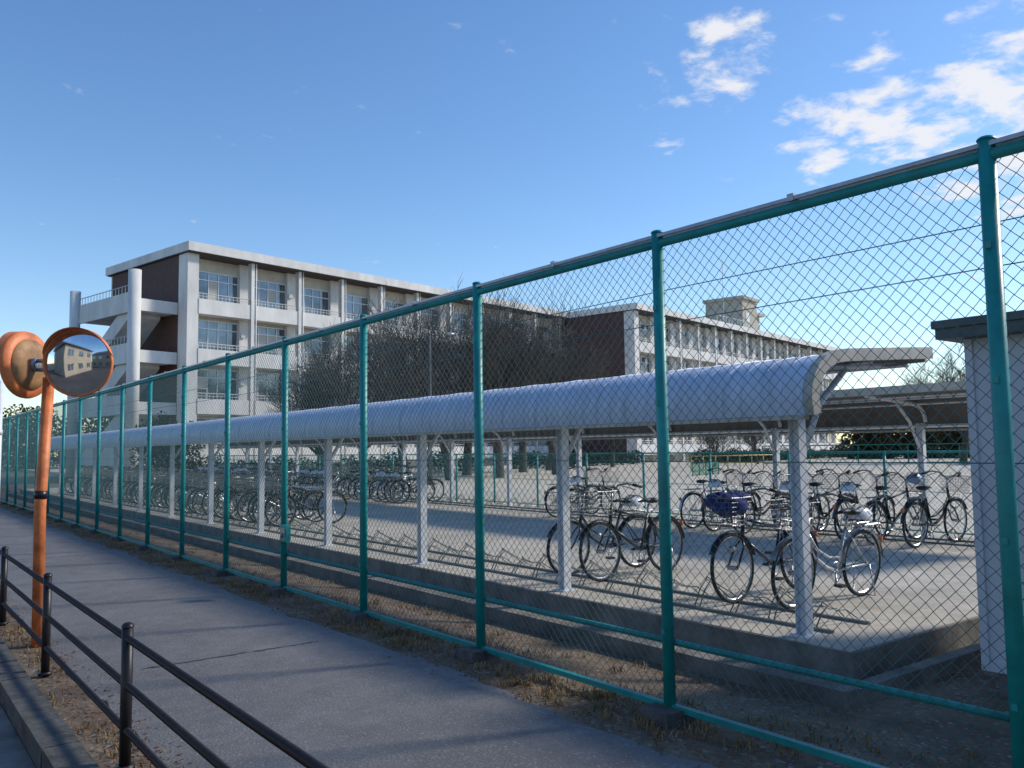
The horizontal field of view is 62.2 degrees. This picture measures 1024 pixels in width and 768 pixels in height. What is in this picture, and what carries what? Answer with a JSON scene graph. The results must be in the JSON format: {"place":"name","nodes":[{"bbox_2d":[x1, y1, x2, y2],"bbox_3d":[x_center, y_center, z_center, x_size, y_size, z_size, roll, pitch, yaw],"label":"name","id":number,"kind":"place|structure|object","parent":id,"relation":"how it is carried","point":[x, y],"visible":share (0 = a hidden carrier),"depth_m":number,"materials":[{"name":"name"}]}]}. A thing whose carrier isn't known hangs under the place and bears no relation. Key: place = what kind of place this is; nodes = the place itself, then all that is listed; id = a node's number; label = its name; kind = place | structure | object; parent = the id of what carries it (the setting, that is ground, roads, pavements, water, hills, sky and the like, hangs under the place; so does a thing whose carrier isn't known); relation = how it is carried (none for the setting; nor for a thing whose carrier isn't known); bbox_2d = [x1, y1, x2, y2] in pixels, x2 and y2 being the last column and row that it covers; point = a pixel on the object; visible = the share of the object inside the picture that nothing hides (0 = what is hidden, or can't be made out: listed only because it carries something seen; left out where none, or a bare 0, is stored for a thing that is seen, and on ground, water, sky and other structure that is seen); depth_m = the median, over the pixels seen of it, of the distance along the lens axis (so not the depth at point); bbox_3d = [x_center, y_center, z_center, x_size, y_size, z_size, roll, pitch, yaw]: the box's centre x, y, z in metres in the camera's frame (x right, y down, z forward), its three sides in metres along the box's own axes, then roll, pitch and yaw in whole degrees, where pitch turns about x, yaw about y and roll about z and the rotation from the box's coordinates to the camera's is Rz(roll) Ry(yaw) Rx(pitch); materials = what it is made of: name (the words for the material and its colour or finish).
{"place":"outdoors","nodes":[
{"label":"outdoors","id":0,"kind":"place"},
{"bbox_2d":[0,508,716,767],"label":"sidewalk","id":1,"kind":"structure","parent":0,"point":[330,698],"depth_m":5.95,"materials":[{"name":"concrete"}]},
{"bbox_2d":[0,380,3,479],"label":"sign pole","id":2,"kind":"object","parent":1,"relation":"on","point":[1,401],"visible":0.88,"depth_m":10.50,"materials":[{"name":"metal"}]},
{"bbox_2d":[21,552,314,668],"bbox_3d":[-4.874,2.492,10.256,2.050,0.001,8.560,3,-6,-37],"label":"asphalt seam","id":3,"kind":"object","parent":1,"relation":"on","point":[210,657],"visible":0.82,"depth_m":6.94,"materials":[{"name":"asphalt"}]},
{"bbox_2d":[376,465,416,501],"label":"bicycle","id":4,"kind":"object","parent":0,"point":[377,487],"visible":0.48,"depth_m":25.81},
{"bbox_2d":[383,466,434,502],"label":"bicycle","id":5,"kind":"object","parent":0,"point":[392,474],"visible":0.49,"depth_m":25.47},
{"bbox_2d":[389,464,443,503],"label":"bicycle","id":6,"kind":"object","parent":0,"point":[412,491],"visible":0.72,"depth_m":25.23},
{"bbox_2d":[2,456,973,537],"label":"school yard","id":7,"kind":"structure","parent":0,"point":[934,489],"depth_m":36.38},
{"bbox_2d":[65,268,177,476],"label":"external stairs","id":8,"kind":"structure","parent":7,"relation":"on","point":[131,317],"depth_m":59.94,"materials":[{"name":"white paint"}]},
{"bbox_2d":[127,411,205,478],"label":"evergreen shrub","id":9,"kind":"object","parent":7,"relation":"on","point":[168,449],"visible":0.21,"depth_m":49.25,"materials":[{"name":"green plant"}]},
{"bbox_2d":[258,345,387,480],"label":"bare tree","id":10,"kind":"object","parent":7,"relation":"on","point":[311,402],"visible":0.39,"depth_m":43.53,"materials":[{"name":"brown plant"}]},
{"bbox_2d":[290,346,359,476],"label":"bare tree","id":11,"kind":"object","parent":7,"relation":"on","point":[327,391],"visible":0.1,"depth_m":49.77,"materials":[{"name":"brown plant"}]},
{"bbox_2d":[108,252,555,471],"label":"walls","id":12,"kind":"structure","parent":7,"relation":"on","point":[175,279],"depth_m":61.56,"materials":[{"name":"white concrete"}]},
{"bbox_2d":[105,241,568,319],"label":"roof","id":13,"kind":"structure","parent":12,"relation":"on","point":[204,251],"depth_m":66.80,"materials":[{"name":"white paint"}]},
{"bbox_2d":[197,270,547,448],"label":"windows","id":14,"kind":"structure","parent":12,"relation":"attached to","point":[217,332],"depth_m":65.47,"materials":[{"name":"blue glass"}]},
{"bbox_2d":[196,263,566,469],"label":"balconies","id":15,"kind":"structure","parent":12,"relation":"attached to","point":[247,314],"depth_m":65.75,"materials":[{"name":"white paint"}]},
{"bbox_2d":[294,311,449,480],"bbox_3d":[-6.546,0.728,39.793,7.360,8.116,6.636,0,-4,-13],"label":"bare tree","id":16,"kind":"object","parent":7,"relation":"on","point":[372,381],"visible":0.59,"depth_m":39.44,"materials":[{"name":"brown plant"}]},
{"bbox_2d":[331,305,472,477],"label":"bare tree","id":17,"kind":"object","parent":7,"relation":"on","point":[356,341],"visible":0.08,"depth_m":49.13,"materials":[{"name":"brown plant"}]},
{"bbox_2d":[428,332,453,484],"bbox_3d":[-3.277,1.124,39.504,1.394,7.160,0.255,1,-5,-24],"label":"street lamp","id":18,"kind":"object","parent":7,"relation":"on","point":[429,357],"visible":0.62,"depth_m":39.34,"materials":[{"name":"metal"}]},
{"bbox_2d":[350,272,532,479],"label":"bare tree","id":19,"kind":"object","parent":7,"relation":"on","point":[462,372],"visible":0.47,"depth_m":44.73,"materials":[{"name":"brown plant"}]},
{"bbox_2d":[406,294,553,474],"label":"bare tree","id":20,"kind":"object","parent":7,"relation":"on","point":[466,459],"visible":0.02,"depth_m":52.86,"materials":[{"name":"brown plant"}]},
{"bbox_2d":[163,446,855,480],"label":"hedge","id":21,"kind":"object","parent":7,"relation":"on","point":[693,458],"visible":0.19,"depth_m":73.58,"materials":[{"name":"green plant"}]},
{"bbox_2d":[407,283,631,477],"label":"bare tree","id":22,"kind":"object","parent":7,"relation":"on","point":[520,373],"visible":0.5,"depth_m":46.93,"materials":[{"name":"brown plant"}]},
{"bbox_2d":[491,312,579,471],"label":"bare tree","id":23,"kind":"object","parent":7,"relation":"on","point":[521,448],"visible":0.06,"depth_m":57.83,"materials":[{"name":"brown plant"}]},
{"bbox_2d":[498,286,625,474],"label":"bare tree","id":24,"kind":"object","parent":7,"relation":"on","point":[551,447],"visible":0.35,"depth_m":52.81,"materials":[{"name":"brown plant"}]},
{"bbox_2d":[513,331,612,470],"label":"bare tree","id":25,"kind":"object","parent":7,"relation":"on","point":[548,464],"visible":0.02,"depth_m":61.05,"materials":[{"name":"brown plant"}]},
{"bbox_2d":[207,450,973,534],"bbox_3d":[-3.546,3.139,28.826,0.056,1.520,42.056,3,-6,-37],"label":"yard fence","id":26,"kind":"object","parent":7,"relation":"on","point":[884,465],"visible":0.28,"depth_m":19.99,"materials":[{"name":"metal"}]},
{"bbox_2d":[608,437,624,466],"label":"bare tree","id":27,"kind":"object","parent":7,"relation":"on","point":[613,446],"depth_m":69.78,"materials":[{"name":"brown plant"}]},
{"bbox_2d":[692,462,718,475],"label":"green net barrier","id":28,"kind":"object","parent":7,"relation":"on","point":[703,470],"visible":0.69,"depth_m":47.27,"materials":[{"name":"teal"}]},
{"bbox_2d":[688,434,737,466],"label":"bare tree","id":29,"kind":"object","parent":7,"relation":"on","point":[714,445],"visible":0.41,"depth_m":64.69,"materials":[{"name":"brown plant"}]},
{"bbox_2d":[690,454,771,469],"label":"yellow playground bar","id":30,"kind":"object","parent":7,"relation":"on","point":[730,462],"visible":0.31,"depth_m":57.62,"materials":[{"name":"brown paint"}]},
{"bbox_2d":[729,434,766,463],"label":"bare tree","id":31,"kind":"object","parent":7,"relation":"on","point":[755,442],"visible":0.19,"depth_m":74.00,"materials":[{"name":"brown plant"}]},
{"bbox_2d":[762,443,969,463],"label":"field fence","id":32,"kind":"object","parent":7,"relation":"on","point":[872,453],"visible":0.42,"depth_m":68.89,"materials":[{"name":"teal"}]},
{"bbox_2d":[837,428,969,458],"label":"distant tree row","id":33,"kind":"object","parent":7,"relation":"on","point":[897,436],"visible":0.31,"depth_m":91.43,"materials":[{"name":"green plant"}]},
{"bbox_2d":[894,344,968,460],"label":"bare tree","id":34,"kind":"object","parent":7,"relation":"on","point":[964,457],"visible":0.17,"depth_m":70.71,"materials":[{"name":"brown plant"}]},
{"bbox_2d":[0,446,1011,767],"bbox_3d":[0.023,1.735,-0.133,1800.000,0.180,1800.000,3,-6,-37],"label":"ground","id":35,"kind":"structure","parent":0,"point":[68,710],"depth_m":5.96,"materials":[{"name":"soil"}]},
{"bbox_2d":[0,705,35,767],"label":"road gutter","id":36,"kind":"object","parent":35,"relation":"on","point":[14,753],"depth_m":5.05,"materials":[{"name":"concrete"}]},
{"bbox_2d":[0,638,99,767],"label":"kerb","id":37,"kind":"structure","parent":35,"relation":"on","point":[47,735],"depth_m":5.17,"materials":[{"name":"concrete"}]},
{"bbox_2d":[2,403,107,470],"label":"distant tree row","id":38,"kind":"object","parent":35,"relation":"on","point":[33,408],"visible":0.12,"depth_m":100.17,"materials":[{"name":"green plant"}]},
{"bbox_2d":[0,327,113,647],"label":"traffic mirror","id":39,"kind":"object","parent":35,"relation":"on","point":[74,361],"visible":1,"depth_m":7.46,"materials":[{"name":"orange paint"}]},
{"bbox_2d":[0,546,329,767],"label":"guard railing","id":40,"kind":"object","parent":35,"relation":"on","point":[128,691],"visible":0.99,"depth_m":4.44,"materials":[{"name":"metal"}]},
{"bbox_2d":[8,487,980,711],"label":"concrete slab","id":41,"kind":"structure","parent":35,"relation":"on","point":[948,605],"depth_m":9.48,"materials":[{"name":"concrete"}]},
{"bbox_2d":[64,465,100,492],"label":"bicycle","id":42,"kind":"object","parent":41,"relation":"on","point":[71,479],"visible":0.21,"depth_m":34.41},
{"bbox_2d":[85,466,130,496],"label":"bicycle","id":43,"kind":"object","parent":41,"relation":"on","point":[100,480],"visible":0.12,"depth_m":31.16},
{"bbox_2d":[100,470,152,499],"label":"bicycle","id":44,"kind":"object","parent":41,"relation":"on","point":[112,486],"visible":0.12,"depth_m":29.24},
{"bbox_2d":[105,466,159,498],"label":"bicycle","id":45,"kind":"object","parent":41,"relation":"on","point":[117,477],"visible":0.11,"depth_m":28.86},
{"bbox_2d":[109,468,159,497],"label":"bicycle","id":46,"kind":"object","parent":41,"relation":"on","point":[125,482],"visible":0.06,"depth_m":28.64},
{"bbox_2d":[117,467,159,500],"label":"bicycle","id":47,"kind":"object","parent":41,"relation":"on","point":[130,481],"visible":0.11,"depth_m":27.71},
{"bbox_2d":[126,468,168,502],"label":"bicycle","id":48,"kind":"object","parent":41,"relation":"on","point":[137,482],"visible":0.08,"depth_m":26.78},
{"bbox_2d":[122,467,175,502],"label":"bicycle","id":49,"kind":"object","parent":41,"relation":"on","point":[135,481],"visible":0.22,"depth_m":27.20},
{"bbox_2d":[131,468,180,503],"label":"bicycle","id":50,"kind":"object","parent":41,"relation":"on","point":[135,485],"visible":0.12,"depth_m":26.07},
{"bbox_2d":[135,468,187,504],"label":"bicycle","id":51,"kind":"object","parent":41,"relation":"on","point":[144,483],"visible":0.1,"depth_m":25.83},
{"bbox_2d":[143,467,185,503],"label":"bicycle","id":52,"kind":"object","parent":41,"relation":"on","point":[144,502],"visible":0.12,"depth_m":25.41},
{"bbox_2d":[144,468,198,506],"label":"bicycle","id":53,"kind":"object","parent":41,"relation":"on","point":[163,485],"visible":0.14,"depth_m":25.04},
{"bbox_2d":[150,468,204,507],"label":"bicycle","id":54,"kind":"object","parent":41,"relation":"on","point":[156,485],"visible":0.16,"depth_m":24.50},
{"bbox_2d":[197,462,223,485],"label":"bicycle","id":55,"kind":"object","parent":41,"relation":"on","point":[215,464],"visible":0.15,"depth_m":40.09,"materials":[{"name":"black"}]},
{"bbox_2d":[214,471,288,518],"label":"bicycle","id":56,"kind":"object","parent":41,"relation":"on","point":[234,491],"visible":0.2,"depth_m":20.05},
{"bbox_2d":[238,464,275,485],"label":"bicycle","id":57,"kind":"object","parent":41,"relation":"on","point":[251,468],"visible":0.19,"depth_m":35.16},
{"bbox_2d":[245,463,280,485],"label":"bicycle","id":58,"kind":"object","parent":41,"relation":"on","point":[271,468],"visible":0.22,"depth_m":34.98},
{"bbox_2d":[229,471,297,519],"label":"bicycle","id":59,"kind":"object","parent":41,"relation":"on","point":[249,490],"visible":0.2,"depth_m":19.78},
{"bbox_2d":[229,471,304,520],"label":"bicycle","id":60,"kind":"object","parent":41,"relation":"on","point":[251,496],"visible":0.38,"depth_m":19.45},
{"bbox_2d":[237,470,319,522],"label":"bicycle","id":61,"kind":"object","parent":41,"relation":"on","point":[238,504],"visible":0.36,"depth_m":19.00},
{"bbox_2d":[247,471,323,522],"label":"bicycle","id":62,"kind":"object","parent":41,"relation":"on","point":[275,513],"visible":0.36,"depth_m":18.73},
{"bbox_2d":[265,463,305,492],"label":"bicycle","id":63,"kind":"object","parent":41,"relation":"on","point":[288,471],"visible":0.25,"depth_m":33.14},
{"bbox_2d":[252,473,323,525],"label":"bicycle","id":64,"kind":"object","parent":41,"relation":"on","point":[273,499],"visible":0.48,"depth_m":18.45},
{"bbox_2d":[277,463,315,485],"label":"bicycle","id":65,"kind":"object","parent":41,"relation":"on","point":[302,468],"visible":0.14,"depth_m":32.85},
{"bbox_2d":[264,472,347,526],"bbox_3d":[-4.381,2.444,18.168,1.878,1.133,0.618,3,-7,-37],"label":"bicycle","id":66,"kind":"object","parent":41,"relation":"on","point":[312,509],"visible":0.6,"depth_m":18.08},
{"bbox_2d":[293,463,341,494],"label":"bicycle","id":67,"kind":"object","parent":41,"relation":"on","point":[304,469],"visible":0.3,"depth_m":30.28,"materials":[{"name":"metal"}]},
{"bbox_2d":[298,465,346,494],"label":"bicycle","id":68,"kind":"object","parent":41,"relation":"on","point":[303,478],"visible":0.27,"depth_m":30.47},
{"bbox_2d":[304,464,350,496],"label":"bicycle","id":69,"kind":"object","parent":41,"relation":"on","point":[338,478],"visible":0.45,"depth_m":30.02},
{"bbox_2d":[311,464,358,496],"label":"bicycle","id":70,"kind":"object","parent":41,"relation":"on","point":[336,483],"visible":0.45,"depth_m":29.51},
{"bbox_2d":[336,464,385,499],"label":"bicycle","id":71,"kind":"object","parent":41,"relation":"on","point":[350,479],"visible":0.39,"depth_m":27.56,"materials":[{"name":"black"}]},
{"bbox_2d":[347,463,399,499],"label":"bicycle","id":72,"kind":"object","parent":41,"relation":"on","point":[348,486],"visible":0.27,"depth_m":27.38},
{"bbox_2d":[353,464,404,499],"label":"bicycle","id":73,"kind":"object","parent":41,"relation":"on","point":[372,489],"visible":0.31,"depth_m":26.83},
{"bbox_2d":[368,464,416,501],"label":"bicycle","id":74,"kind":"object","parent":41,"relation":"on","point":[373,481],"visible":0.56,"depth_m":26.18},
{"bbox_2d":[64,487,869,632],"bbox_3d":[-7.691,3.130,21.045,0.624,0.294,34.900,3,-6,-37],"label":"bicycle rack","id":75,"kind":"object","parent":41,"relation":"on","point":[776,607],"visible":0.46,"depth_m":9.98,"materials":[{"name":"metal"}]},
{"bbox_2d":[154,469,205,507],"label":"bicycle","id":76,"kind":"object","parent":75,"relation":"in","point":[165,486],"visible":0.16,"depth_m":24.14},
{"bbox_2d":[161,469,222,508],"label":"bicycle","id":77,"kind":"object","parent":75,"relation":"in","point":[163,490],"visible":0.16,"depth_m":23.77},
{"bbox_2d":[164,470,223,506],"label":"bicycle","id":78,"kind":"object","parent":75,"relation":"in","point":[186,491],"visible":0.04,"depth_m":23.64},
{"bbox_2d":[165,469,232,510],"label":"bicycle","id":79,"kind":"object","parent":75,"relation":"in","point":[187,490],"visible":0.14,"depth_m":23.12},
{"bbox_2d":[174,469,238,510],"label":"bicycle","id":80,"kind":"object","parent":75,"relation":"in","point":[194,486],"visible":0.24,"depth_m":22.86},
{"bbox_2d":[178,469,245,513],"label":"bicycle","id":81,"kind":"object","parent":75,"relation":"in","point":[186,489],"visible":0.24,"depth_m":22.02,"materials":[{"name":"metal"}]},
{"bbox_2d":[185,471,242,510],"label":"bicycle","id":82,"kind":"object","parent":75,"relation":"in","point":[199,485],"visible":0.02,"depth_m":22.54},
{"bbox_2d":[187,470,255,513],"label":"bicycle","id":83,"kind":"object","parent":75,"relation":"in","point":[201,494],"visible":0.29,"depth_m":21.66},
{"bbox_2d":[192,470,257,515],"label":"bicycle","id":84,"kind":"object","parent":75,"relation":"in","point":[197,492],"visible":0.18,"depth_m":21.21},
{"bbox_2d":[202,471,274,516],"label":"bicycle","id":85,"kind":"object","parent":75,"relation":"in","point":[217,499],"visible":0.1,"depth_m":20.80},
{"bbox_2d":[213,471,274,516],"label":"bicycle","id":86,"kind":"object","parent":75,"relation":"in","point":[234,496],"visible":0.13,"depth_m":20.50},
{"bbox_2d":[51,347,932,638],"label":"bicycle shed","id":87,"kind":"structure","parent":41,"relation":"on","point":[803,443],"depth_m":8.94,"materials":[{"name":"white paint"}]},
{"bbox_2d":[215,381,968,537],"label":"bicycle shed","id":88,"kind":"structure","parent":41,"relation":"on","point":[938,404],"depth_m":15.73,"materials":[{"name":"white paint"}]},
{"bbox_2d":[546,483,657,574],"bbox_3d":[1.172,1.813,10.755,1.840,1.110,0.605,2,-4,-35],"label":"bicycle","id":89,"kind":"object","parent":41,"relation":"on","point":[629,501],"visible":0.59,"depth_m":10.80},
{"bbox_2d":[575,483,684,581],"bbox_3d":[1.480,1.765,10.352,1.882,1.135,0.619,3,-8,-40],"label":"bicycle","id":90,"kind":"object","parent":41,"relation":"on","point":[646,536],"visible":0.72,"depth_m":10.13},
{"bbox_2d":[295,484,974,546],"bbox_3d":[-2.961,3.458,26.154,0.624,0.294,34.500,3,-6,-37],"label":"bicycle rack","id":91,"kind":"object","parent":41,"relation":"on","point":[861,536],"visible":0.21,"depth_m":17.66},
{"bbox_2d":[700,469,762,530],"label":"bicycle","id":92,"kind":"object","parent":41,"relation":"on","point":[716,482],"visible":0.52,"depth_m":15.81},
{"bbox_2d":[702,487,818,603],"bbox_3d":[2.653,1.635,8.854,1.880,1.134,0.618,3,-7,-39],"label":"bicycle","id":93,"kind":"object","parent":41,"relation":"on","point":[726,507],"visible":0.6,"depth_m":8.50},
{"bbox_2d":[730,470,791,533],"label":"bicycle","id":94,"kind":"object","parent":41,"relation":"on","point":[756,509],"visible":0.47,"depth_m":15.35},
{"bbox_2d":[772,471,834,535],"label":"bicycle","id":95,"kind":"object","parent":41,"relation":"on","point":[786,486],"visible":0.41,"depth_m":15.15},
{"bbox_2d":[766,493,883,608],"bbox_3d":[3.155,1.606,8.427,1.846,1.114,0.607,2,-3,-36],"label":"bicycle","id":96,"kind":"object","parent":41,"relation":"on","point":[853,514],"visible":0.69,"depth_m":8.54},
{"bbox_2d":[808,468,862,532],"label":"bicycle","id":97,"kind":"object","parent":41,"relation":"on","point":[810,498],"visible":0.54,"depth_m":14.48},
{"bbox_2d":[832,469,899,540],"bbox_3d":[5.852,1.997,14.060,1.861,1.123,0.612,3,-3,-37],"label":"bicycle","id":98,"kind":"object","parent":41,"relation":"on","point":[850,486],"visible":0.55,"depth_m":13.93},
{"bbox_2d":[860,472,929,544],"bbox_3d":[6.099,1.963,13.525,1.822,1.101,0.600,2,-5,-34],"label":"bicycle","id":99,"kind":"object","parent":41,"relation":"on","point":[912,479],"visible":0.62,"depth_m":13.57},
{"bbox_2d":[900,470,970,547],"bbox_3d":[6.519,1.911,13.070,1.863,1.124,0.613,2,-3,-35],"label":"bicycle","id":100,"kind":"object","parent":41,"relation":"on","point":[944,509],"visible":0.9,"depth_m":13.08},
{"bbox_2d":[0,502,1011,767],"bbox_3d":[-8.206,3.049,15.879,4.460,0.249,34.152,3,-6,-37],"label":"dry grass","id":101,"kind":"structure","parent":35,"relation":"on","point":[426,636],"depth_m":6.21,"materials":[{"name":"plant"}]},
{"bbox_2d":[0,131,1023,767],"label":"chain link fence","id":102,"kind":"object","parent":35,"relation":"on","point":[984,155],"visible":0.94,"depth_m":5.61,"materials":[{"name":"metal"}]},
{"bbox_2d":[931,310,1023,697],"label":"storage shed","id":103,"kind":"structure","parent":35,"relation":"on","point":[986,554],"depth_m":6.23,"materials":[{"name":"metal"}]},
{"bbox_2d":[0,0,1023,456],"label":"sky","id":104,"kind":"structure","parent":0,"point":[424,142],"materials":[{"name":"blue"}]},
{"bbox_2d":[544,466,600,516],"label":"bicycle","id":105,"kind":"object","parent":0,"point":[555,501],"visible":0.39,"depth_m":19.90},
{"bbox_2d":[569,467,620,518],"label":"bicycle","id":106,"kind":"object","parent":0,"point":[578,478],"visible":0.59,"depth_m":19.17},
{"bbox_2d":[562,260,844,462],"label":"school wing","id":107,"kind":"structure","parent":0,"point":[774,354],"depth_m":96.93,"materials":[{"name":"concrete"}]},
{"bbox_2d":[639,323,838,444],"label":"windows","id":108,"kind":"structure","parent":107,"relation":"in","point":[683,341],"depth_m":99.30,"materials":[{"name":"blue glass"}]},
{"bbox_2d":[679,468,746,527],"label":"bicycle","id":109,"kind":"object","parent":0,"point":[688,494],"visible":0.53,"depth_m":16.31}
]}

